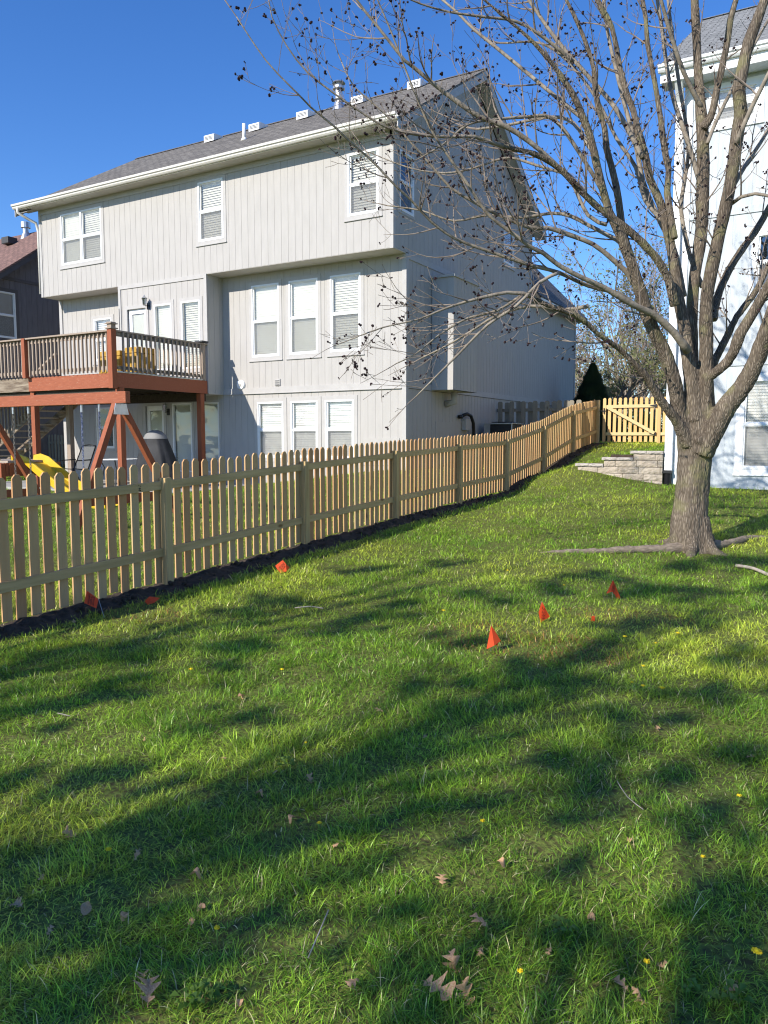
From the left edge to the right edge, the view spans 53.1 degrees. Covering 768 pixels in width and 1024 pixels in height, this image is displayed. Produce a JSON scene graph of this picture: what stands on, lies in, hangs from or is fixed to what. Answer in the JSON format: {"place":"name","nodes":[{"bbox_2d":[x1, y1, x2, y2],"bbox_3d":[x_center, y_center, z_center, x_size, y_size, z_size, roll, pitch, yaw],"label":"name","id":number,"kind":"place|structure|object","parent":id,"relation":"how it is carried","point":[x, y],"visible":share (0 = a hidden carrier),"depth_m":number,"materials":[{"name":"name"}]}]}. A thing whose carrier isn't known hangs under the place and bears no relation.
{"place":"outdoors","nodes":[
{"label":"outdoors","id":0,"kind":"place"},
{"bbox_2d":[0,0,758,424],"label":"sky","id":1,"kind":"structure","parent":0,"point":[89,88],"materials":[{"name":"blue"}]},
{"bbox_2d":[0,440,767,1023],"bbox_3d":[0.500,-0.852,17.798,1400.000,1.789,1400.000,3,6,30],"label":"ground","id":2,"kind":"structure","parent":0,"point":[682,788],"depth_m":3.65,"materials":[{"name":"green plant"}]},
{"bbox_2d":[8,896,22,906],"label":"dead leaf","id":3,"kind":"object","parent":2,"relation":"on","point":[17,902],"visible":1,"depth_m":2.63,"materials":[{"name":"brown plant"}]},
{"bbox_2d":[0,221,64,461],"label":"dark house","id":4,"kind":"structure","parent":2,"relation":"on","point":[27,310],"depth_m":26.36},
{"bbox_2d":[0,287,19,340],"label":"window","id":5,"kind":"structure","parent":4,"relation":"in","point":[9,303],"depth_m":25.76,"materials":[{"name":"white plastic"}]},
{"bbox_2d":[46,925,53,934],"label":"dead leaf","id":6,"kind":"object","parent":2,"relation":"on","point":[50,929],"visible":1,"depth_m":2.48,"materials":[{"name":"brown plant"}]},
{"bbox_2d":[48,434,64,466],"bbox_3d":[-12.166,-2.103,27.386,7.200,1.363,0.070,3,6,30],"label":"old picket fence","id":7,"kind":"object","parent":2,"relation":"on","point":[58,442],"visible":0.09,"depth_m":26.94,"materials":[{"name":"grey wood"}]},
{"bbox_2d":[62,825,75,836],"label":"dead leaf","id":8,"kind":"object","parent":2,"relation":"on","point":[69,833],"visible":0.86,"depth_m":3.10,"materials":[{"name":"brown plant"}]},
{"bbox_2d":[80,901,91,915],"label":"dead leaf","id":9,"kind":"object","parent":2,"relation":"on","point":[85,907],"visible":1,"depth_m":2.61,"materials":[{"name":"grey plant"}]},
{"bbox_2d":[0,391,182,529],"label":"swing set","id":10,"kind":"object","parent":2,"relation":"on","point":[25,466],"visible":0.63,"depth_m":11.92,"materials":[{"name":"paint"}]},
{"bbox_2d":[84,591,103,615],"bbox_3d":[-2.547,0.842,6.795,0.201,0.286,0.042,1,5,10],"label":"marking flag","id":11,"kind":"object","parent":2,"relation":"on","point":[91,600],"visible":0.96,"depth_m":6.80,"materials":[{"name":"plastic"}]},
{"bbox_2d":[120,911,127,920],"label":"dead leaf","id":12,"kind":"object","parent":2,"relation":"on","point":[123,914],"visible":1,"depth_m":2.56,"materials":[{"name":"brown plant"}]},
{"bbox_2d":[6,479,244,493],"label":"patio","id":13,"kind":"structure","parent":2,"relation":"on","point":[8,484],"depth_m":19.93,"materials":[{"name":"concrete"}]},
{"bbox_2d":[58,444,95,480],"bbox_3d":[-8.045,-1.231,20.172,0.671,1.094,0.846,3,6,30],"label":"patio chair","id":14,"kind":"object","parent":13,"relation":"on","point":[88,455],"visible":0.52,"depth_m":20.33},
{"bbox_2d":[0,311,207,487],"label":"wooden deck","id":15,"kind":"structure","parent":13,"relation":"on","point":[133,382],"depth_m":18.44,"materials":[{"name":"brown wood"}]},
{"bbox_2d":[0,354,78,458],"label":"deck stairs","id":16,"kind":"structure","parent":15,"relation":"attached to","point":[57,418],"depth_m":21.36,"materials":[{"name":"brown wood"}]},
{"bbox_2d":[99,350,125,373],"bbox_3d":[-6.481,-3.610,18.804,0.780,0.590,0.630,3,6,30],"label":"chair","id":17,"kind":"object","parent":15,"relation":"on","point":[119,358],"visible":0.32,"depth_m":18.42,"materials":[{"name":"wicker"}]},
{"bbox_2d":[125,347,154,374],"bbox_3d":[-5.791,-3.584,18.319,0.460,0.630,0.580,3,6,30],"label":"chair","id":18,"kind":"object","parent":15,"relation":"on","point":[135,357],"visible":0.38,"depth_m":18.12,"materials":[{"name":"plastic"}]},
{"bbox_2d":[102,458,136,485],"bbox_3d":[-6.736,-1.012,19.659,1.198,0.702,1.198,3,6,30],"label":"patio table","id":19,"kind":"object","parent":13,"relation":"on","point":[114,459],"visible":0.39,"depth_m":19.23,"materials":[{"name":"white glass"}]},
{"bbox_2d":[136,430,176,482],"bbox_3d":[-5.628,-1.311,18.994,1.300,1.416,0.779,3,6,30],"label":"covered grill","id":20,"kind":"object","parent":13,"relation":"on","point":[159,446],"visible":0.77,"depth_m":18.70,"materials":[{"name":"fabric"}]},
{"bbox_2d":[133,849,141,860],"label":"dead leaf","id":21,"kind":"object","parent":2,"relation":"on","point":[136,854],"visible":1,"depth_m":2.94,"materials":[{"name":"brown plant"}]},
{"bbox_2d":[133,975,160,1007],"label":"dead leaf","id":22,"kind":"object","parent":2,"relation":"on","point":[148,988],"visible":1,"depth_m":2.19,"materials":[{"name":"brown plant"}]},
{"bbox_2d":[145,597,158,604],"bbox_3d":[-2.192,0.837,7.253,0.145,0.075,0.033,0,5,-4],"label":"marking flag","id":23,"kind":"object","parent":2,"relation":"on","point":[150,600],"visible":1,"depth_m":7.26,"materials":[{"name":"red plastic"}]},
{"bbox_2d":[170,980,209,1009],"bbox_3d":[-0.540,1.358,2.159,0.078,0.041,0.118,9,10,59],"label":"clover weed","id":24,"kind":"object","parent":2,"relation":"on","point":[185,1004],"visible":0.99,"depth_m":2.15,"materials":[{"name":"green plant"}]},
{"bbox_2d":[190,867,200,878],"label":"dead leaf","id":25,"kind":"object","parent":2,"relation":"on","point":[196,870],"visible":1,"depth_m":2.81,"materials":[{"name":"brown plant"}]},
{"bbox_2d":[197,903,204,910],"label":"dead leaf","id":26,"kind":"object","parent":2,"relation":"on","point":[202,905],"visible":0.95,"depth_m":2.63,"materials":[{"name":"brown plant"}]},
{"bbox_2d":[190,978,223,1007],"bbox_3d":[-0.503,1.355,2.185,0.103,0.041,0.087,-3,6,-26],"label":"clover weed","id":27,"kind":"object","parent":2,"relation":"on","point":[210,993],"visible":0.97,"depth_m":2.19,"materials":[{"name":"green plant"}]},
{"bbox_2d":[214,925,219,943],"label":"dandelion","id":28,"kind":"object","parent":2,"relation":"on","point":[216,927],"visible":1,"depth_m":2.45,"materials":[{"name":"yellow plant"}]},
{"bbox_2d":[236,999,242,1005],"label":"dead leaf","id":29,"kind":"object","parent":2,"relation":"on","point":[239,1002],"visible":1,"depth_m":2.15,"materials":[{"name":"brown plant"}]},
{"bbox_2d":[276,560,289,572],"bbox_3d":[-1.137,0.638,8.606,0.161,0.200,0.036,-1,5,-7],"label":"marking flag","id":30,"kind":"object","parent":2,"relation":"on","point":[282,565],"visible":0.94,"depth_m":8.60,"materials":[{"name":"plastic"}]},
{"bbox_2d":[277,756,295,764],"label":"clover weed","id":31,"kind":"object","parent":2,"relation":"on","point":[288,758],"visible":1,"depth_m":3.74,"materials":[{"name":"green plant"}]},
{"bbox_2d":[288,814,295,823],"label":"dead leaf","id":32,"kind":"object","parent":2,"relation":"on","point":[290,817],"visible":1,"depth_m":3.21,"materials":[{"name":"brown plant"}]},
{"bbox_2d":[11,67,587,484],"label":"grey house","id":33,"kind":"structure","parent":2,"relation":"on","point":[244,252],"depth_m":19.52,"materials":[{"name":"beige"}]},
{"bbox_2d":[58,202,104,269],"bbox_3d":[-8.527,-7.767,21.743,1.900,1.612,0.164,3,6,30],"label":"window","id":34,"kind":"structure","parent":33,"relation":"in","point":[81,230],"depth_m":21.72,"materials":[{"name":"white glass"}]},
{"bbox_2d":[91,314,113,364],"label":"window","id":35,"kind":"structure","parent":33,"relation":"in","point":[98,322],"depth_m":22.55,"materials":[{"name":"white plastic"}]},
{"bbox_2d":[94,404,116,451],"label":"window","id":36,"kind":"structure","parent":33,"relation":"in","point":[104,409],"depth_m":22.81,"materials":[{"name":"white plastic"}]},
{"bbox_2d":[124,304,149,347],"bbox_3d":[-6.696,-4.566,20.961,0.900,2.090,0.100,3,6,30],"label":"door","id":37,"kind":"structure","parent":33,"relation":"in","point":[137,323],"depth_m":20.95,"materials":[{"name":"white plastic"}]},
{"bbox_2d":[143,403,166,435],"bbox_3d":[-6.448,-2.054,21.749,0.900,2.060,0.100,3,6,30],"label":"door","id":38,"kind":"structure","parent":33,"relation":"in","point":[156,419],"depth_m":21.75,"materials":[{"name":"white glass"}]},
{"bbox_2d":[152,299,175,374],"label":"window","id":39,"kind":"structure","parent":33,"relation":"in","point":[162,326],"depth_m":20.48,"materials":[{"name":"white glass"}]},
{"bbox_2d":[170,402,194,474],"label":"window","id":40,"kind":"structure","parent":33,"relation":"in","point":[182,420],"depth_m":21.27,"materials":[{"name":"white glass"}]},
{"bbox_2d":[178,296,202,372],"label":"window","id":41,"kind":"structure","parent":33,"relation":"in","point":[191,324],"depth_m":20.01,"materials":[{"name":"white glass"}]},
{"bbox_2d":[195,174,226,246],"bbox_3d":[-4.323,-7.560,19.324,1.030,1.652,0.164,3,6,30],"label":"window","id":42,"kind":"structure","parent":33,"relation":"in","point":[210,193],"depth_m":19.35,"materials":[{"name":"white plastic"}]},
{"bbox_2d":[204,399,221,474],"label":"window","id":43,"kind":"structure","parent":33,"relation":"in","point":[213,424],"depth_m":20.71,"materials":[{"name":"white glass"}]},
{"bbox_2d":[248,279,282,361],"bbox_3d":[-2.979,-4.834,19.497,1.080,1.992,0.164,3,6,30],"label":"window","id":44,"kind":"structure","parent":33,"relation":"in","point":[265,297],"depth_m":19.52,"materials":[{"name":"white glass"}]},
{"bbox_2d":[254,397,286,461],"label":"window","id":45,"kind":"structure","parent":33,"relation":"in","point":[270,414],"depth_m":19.72,"materials":[{"name":"white plastic"}]},
{"bbox_2d":[286,274,321,359],"bbox_3d":[-1.953,-4.779,18.907,1.070,1.992,0.164,3,6,30],"label":"window","id":46,"kind":"structure","parent":33,"relation":"in","point":[303,293],"depth_m":18.93,"materials":[{"name":"white glass"}]},
{"bbox_2d":[287,396,321,461],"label":"window","id":47,"kind":"structure","parent":33,"relation":"in","point":[304,413],"depth_m":19.18,"materials":[{"name":"white plastic"}]},
{"bbox_2d":[322,395,357,460],"bbox_3d":[-1.045,-2.003,18.648,1.030,1.620,0.152,3,6,30],"label":"window","id":48,"kind":"structure","parent":33,"relation":"in","point":[339,413],"depth_m":18.65,"materials":[{"name":"white plastic"}]},
{"bbox_2d":[326,268,364,356],"bbox_3d":[-0.892,-4.721,18.297,1.060,1.992,0.164,3,6,30],"label":"window","id":49,"kind":"structure","parent":33,"relation":"in","point":[345,289],"depth_m":18.32,"materials":[{"name":"white glass"}]},
{"bbox_2d":[344,144,382,221],"bbox_3d":[-0.439,-7.295,17.097,1.000,1.542,0.164,3,6,30],"label":"window","id":50,"kind":"structure","parent":33,"relation":"in","point":[354,207],"depth_m":17.13,"materials":[{"name":"white plastic"}]},
{"bbox_2d":[398,146,414,219],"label":"window","id":51,"kind":"structure","parent":33,"relation":"in","point":[411,214],"depth_m":17.30,"materials":[{"name":"glass"}]},
{"bbox_2d":[502,223,514,270],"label":"window","id":52,"kind":"structure","parent":33,"relation":"in","point":[512,252],"depth_m":22.81,"materials":[{"name":"white glass"}]},
{"bbox_2d":[0,399,599,621],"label":"picket fence","id":53,"kind":"object","parent":2,"relation":"on","point":[569,429],"visible":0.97,"depth_m":8.98,"materials":[{"name":"brown wood"}]},
{"bbox_2d":[602,397,657,441],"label":"garden gate","id":54,"kind":"structure","parent":53,"relation":"attached to","point":[650,432],"depth_m":22.06,"materials":[{"name":"brown wood"}]},
{"bbox_2d":[0,442,604,641],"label":"soil","id":55,"kind":"structure","parent":2,"relation":"on","point":[62,615],"depth_m":8.55,"materials":[{"name":"brown soil"}]},
{"bbox_2d":[295,606,322,608],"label":"fallen twig","id":56,"kind":"object","parent":2,"relation":"on","point":[309,606],"visible":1,"depth_m":6.92,"materials":[{"name":"grey wood"}]},
{"bbox_2d":[306,773,312,783],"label":"dead leaf","id":57,"kind":"object","parent":2,"relation":"on","point":[309,776],"visible":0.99,"depth_m":3.58,"materials":[{"name":"brown plant"}]},
{"bbox_2d":[308,909,328,957],"bbox_3d":[-0.203,1.306,2.383,0.004,0.063,0.157,2,6,19],"label":"fallen twig","id":58,"kind":"object","parent":2,"relation":"on","point":[318,933],"visible":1,"depth_m":2.38,"materials":[{"name":"grey wood"}]},
{"bbox_2d":[345,978,359,986],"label":"dead leaf","id":59,"kind":"object","parent":2,"relation":"on","point":[350,982],"visible":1,"depth_m":2.22,"materials":[{"name":"brown plant"}]},
{"bbox_2d":[421,970,455,1000],"bbox_3d":[0.147,1.347,2.198,0.108,0.046,0.073,3,6,33],"label":"dead leaf","id":60,"kind":"object","parent":2,"relation":"on","point":[450,988],"visible":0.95,"depth_m":2.19,"materials":[{"name":"brown plant"}]},
{"bbox_2d":[436,873,447,883],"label":"dead leaf","id":61,"kind":"object","parent":2,"relation":"on","point":[441,881],"visible":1,"depth_m":2.75,"materials":[{"name":"beige plant"}]},
{"bbox_2d":[442,948,460,972],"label":"dead leaf","id":62,"kind":"object","parent":2,"relation":"on","point":[451,958],"visible":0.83,"depth_m":2.31,"materials":[{"name":"brown plant"}]},
{"bbox_2d":[455,976,474,1006],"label":"dead leaf","id":63,"kind":"object","parent":2,"relation":"on","point":[462,986],"visible":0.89,"depth_m":2.19,"materials":[{"name":"brown plant"}]},
{"bbox_2d":[470,912,488,928],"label":"dead leaf","id":64,"kind":"object","parent":2,"relation":"on","point":[477,919],"visible":0.99,"depth_m":2.51,"materials":[{"name":"brown plant"}]},
{"bbox_2d":[476,945,485,955],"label":"dead leaf","id":65,"kind":"object","parent":2,"relation":"on","point":[480,951],"visible":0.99,"depth_m":2.37,"materials":[{"name":"brown plant"}]},
{"bbox_2d":[487,625,500,648],"bbox_3d":[0.814,0.959,5.696,0.095,0.250,0.064,2,6,19],"label":"marking flag","id":66,"kind":"object","parent":2,"relation":"on","point":[494,639],"visible":0.86,"depth_m":5.68,"materials":[{"name":"plastic"}]},
{"bbox_2d":[224,0,767,556],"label":"maple tree","id":67,"kind":"object","parent":2,"relation":"on","point":[698,416],"visible":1,"depth_m":9.62,"materials":[{"name":"brown plant"}]},
{"bbox_2d":[497,857,504,867],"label":"dead leaf","id":68,"kind":"object","parent":2,"relation":"on","point":[501,861],"visible":1,"depth_m":2.87,"materials":[{"name":"brown plant"}]},
{"bbox_2d":[484,422,522,443],"bbox_3d":[3.312,-2.026,21.334,0.840,0.943,0.840,3,6,30],"label":"air conditioner","id":69,"kind":"object","parent":2,"relation":"on","point":[494,427],"visible":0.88,"depth_m":21.00,"materials":[{"name":"black metal"}]},
{"bbox_2d":[517,968,523,981],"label":"dandelion","id":70,"kind":"object","parent":2,"relation":"on","point":[520,970],"visible":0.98,"depth_m":2.27,"materials":[{"name":"yellow plant"}]},
{"bbox_2d":[497,400,581,440],"bbox_3d":[4.369,-2.459,21.852,2.455,1.408,0.120,3,6,30],"label":"shadowbox fence","id":71,"kind":"object","parent":2,"relation":"on","point":[521,409],"visible":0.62,"depth_m":21.95,"materials":[{"name":"wood"}]},
{"bbox_2d":[539,602,549,622],"bbox_3d":[1.363,0.871,6.521,0.107,0.235,0.016,-1,6,-15],"label":"marking flag","id":72,"kind":"object","parent":2,"relation":"on","point":[543,614],"visible":0.98,"depth_m":6.52,"materials":[{"name":"plastic"}]},
{"bbox_2d":[551,914,578,935],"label":"clover weed","id":73,"kind":"object","parent":2,"relation":"on","point":[563,929],"visible":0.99,"depth_m":2.47,"materials":[{"name":"green plant"}]},
{"bbox_2d":[566,290,610,394],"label":"tree","id":74,"kind":"object","parent":2,"relation":"on","point":[580,340],"visible":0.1,"depth_m":40.93,"materials":[{"name":"brown plant"}]},
{"bbox_2d":[587,912,594,919],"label":"dead leaf","id":75,"kind":"object","parent":2,"relation":"on","point":[591,916],"visible":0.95,"depth_m":2.56,"materials":[{"name":"brown plant"}]},
{"bbox_2d":[573,361,627,441],"bbox_3d":[7.248,-3.768,26.767,2.616,3.008,2.604,3,6,30],"label":"conifer","id":76,"kind":"object","parent":2,"relation":"on","point":[592,387],"visible":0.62,"depth_m":26.32,"materials":[{"name":"green plant"}]},
{"bbox_2d":[551,214,668,423],"bbox_3d":[10.919,-8.667,37.377,8.163,10.799,6.964,0,5,-2],"label":"tree","id":77,"kind":"object","parent":2,"relation":"on","point":[611,316],"visible":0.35,"depth_m":37.53,"materials":[{"name":"brown plant"}]},
{"bbox_2d":[606,580,620,599],"bbox_3d":[2.219,0.774,7.402,0.140,0.250,0.037,0,5,-4],"label":"marking flag","id":78,"kind":"object","parent":2,"relation":"on","point":[613,588],"visible":0.97,"depth_m":7.40,"materials":[{"name":"plastic"}]},
{"bbox_2d":[575,451,663,483],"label":"retaining wall","id":79,"kind":"structure","parent":2,"relation":"on","point":[645,466],"depth_m":15.49,"materials":[{"name":"stone"}]},
{"bbox_2d":[610,975,628,991],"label":"dead leaf","id":80,"kind":"object","parent":2,"relation":"on","point":[619,982],"visible":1,"depth_m":2.24,"materials":[{"name":"brown plant"}]},
{"bbox_2d":[574,242,667,440],"bbox_3d":[12.219,-7.834,36.428,7.170,9.284,6.828,0,5,2],"label":"tree","id":81,"kind":"object","parent":2,"relation":"on","point":[662,386],"visible":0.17,"depth_m":36.53,"materials":[{"name":"brown plant"}]},
{"bbox_2d":[575,319,667,417],"bbox_3d":[9.812,-5.741,33.641,4.663,5.623,6.223,-3,6,-32],"label":"tree","id":82,"kind":"object","parent":2,"relation":"on","point":[619,389],"visible":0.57,"depth_m":33.14,"materials":[{"name":"brown plant"}]},
{"bbox_2d":[617,781,643,809],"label":"fallen twig","id":83,"kind":"object","parent":2,"relation":"on","point":[628,797],"visible":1,"depth_m":3.29,"materials":[{"name":"grey wood"}]},
{"bbox_2d":[599,201,668,413],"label":"tree","id":84,"kind":"object","parent":2,"relation":"on","point":[648,392],"visible":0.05,"depth_m":44.10,"materials":[{"name":"brown plant"}]},
{"bbox_2d":[616,411,653,441],"bbox_3d":[9.353,-3.291,30.582,2.313,1.746,2.439,3,6,30],"label":"shrub","id":85,"kind":"object","parent":2,"relation":"on","point":[627,426],"visible":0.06,"depth_m":30.47,"materials":[{"name":"green plant"}]},
{"bbox_2d":[631,986,644,1004],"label":"dead leaf","id":86,"kind":"object","parent":2,"relation":"on","point":[636,990],"visible":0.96,"depth_m":2.19,"materials":[{"name":"brown plant"}]},
{"bbox_2d":[626,401,655,440],"bbox_3d":[10.364,-3.563,31.292,1.817,2.028,2.047,3,6,30],"label":"shrub","id":87,"kind":"object","parent":2,"relation":"on","point":[638,421],"visible":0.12,"depth_m":31.22,"materials":[{"name":"green plant"}]},
{"bbox_2d":[626,409,662,441],"bbox_3d":[10.687,-3.358,29.803,2.458,1.884,2.330,3,6,30],"label":"shrub","id":88,"kind":"object","parent":2,"relation":"on","point":[649,426],"visible":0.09,"depth_m":29.91,"materials":[{"name":"green plant"}]},
{"bbox_2d":[622,281,668,412],"bbox_3d":[18.296,-9.185,39.942,7.143,11.343,12.872,5,7,41],"label":"tree","id":89,"kind":"object","parent":2,"relation":"on","point":[658,312],"visible":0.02,"depth_m":37.47,"materials":[{"name":"brown plant"}]},
{"bbox_2d":[622,226,668,417],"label":"tree","id":90,"kind":"object","parent":2,"relation":"on","point":[657,322],"visible":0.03,"depth_m":43.71,"materials":[{"name":"brown plant"}]},
{"bbox_2d":[643,958,649,971],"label":"dandelion","id":91,"kind":"object","parent":2,"relation":"on","point":[647,961],"visible":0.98,"depth_m":2.32,"materials":[{"name":"yellow plant"}]},
{"bbox_2d":[657,397,665,442],"bbox_3d":[8.410,-2.456,21.329,1.565,1.500,0.091,3,6,30],"label":"end fence","id":92,"kind":"object","parent":2,"relation":"on","point":[660,433],"visible":0.07,"depth_m":21.65,"materials":[{"name":"brown wood"}]},
{"bbox_2d":[657,959,666,967],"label":"dead leaf","id":93,"kind":"object","parent":2,"relation":"on","point":[661,965],"visible":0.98,"depth_m":2.33,"materials":[{"name":"brown plant"}]},
{"bbox_2d":[682,977,720,1002],"bbox_3d":[0.897,1.361,2.184,0.077,0.038,0.096,-3,6,-30],"label":"clover weed","id":94,"kind":"object","parent":2,"relation":"on","point":[698,987],"visible":1,"depth_m":2.18,"materials":[{"name":"green plant"}]},
{"bbox_2d":[658,5,767,489],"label":"pale house","id":95,"kind":"structure","parent":2,"relation":"on","point":[740,458],"depth_m":14.54,"materials":[{"name":"white"}]},
{"bbox_2d":[708,74,765,131],"bbox_3d":[6.550,-7.569,14.294,0.980,0.842,0.164,3,6,30],"label":"window","id":96,"kind":"structure","parent":95,"relation":"in","point":[726,118],"depth_m":14.25,"materials":[{"name":"white glass"}]},
{"bbox_2d":[732,373,767,475],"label":"window","id":97,"kind":"structure","parent":95,"relation":"in","point":[751,429],"depth_m":14.60,"materials":[{"name":"white plastic"}]},
{"bbox_2d":[748,227,767,298],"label":"window","id":98,"kind":"structure","parent":95,"relation":"in","point":[760,236],"depth_m":14.28,"materials":[{"name":"white plastic"}]},
{"bbox_2d":[729,984,739,997],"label":"dead leaf","id":99,"kind":"object","parent":2,"relation":"on","point":[731,989],"visible":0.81,"depth_m":2.21,"materials":[{"name":"brown plant"}]},
{"bbox_2d":[721,979,755,1003],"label":"clover weed","id":100,"kind":"object","parent":2,"relation":"on","point":[737,991],"visible":1,"depth_m":2.17,"materials":[{"name":"green plant"}]},
{"bbox_2d":[735,564,767,575],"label":"fallen twig","id":101,"kind":"object","parent":2,"relation":"on","point":[752,568],"visible":0.92,"depth_m":8.89,"materials":[{"name":"beige wood"}]},
{"bbox_2d":[751,947,761,963],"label":"dandelion","id":102,"kind":"object","parent":2,"relation":"on","point":[756,950],"visible":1,"depth_m":2.34,"materials":[{"name":"yellow plant"}]}
]}

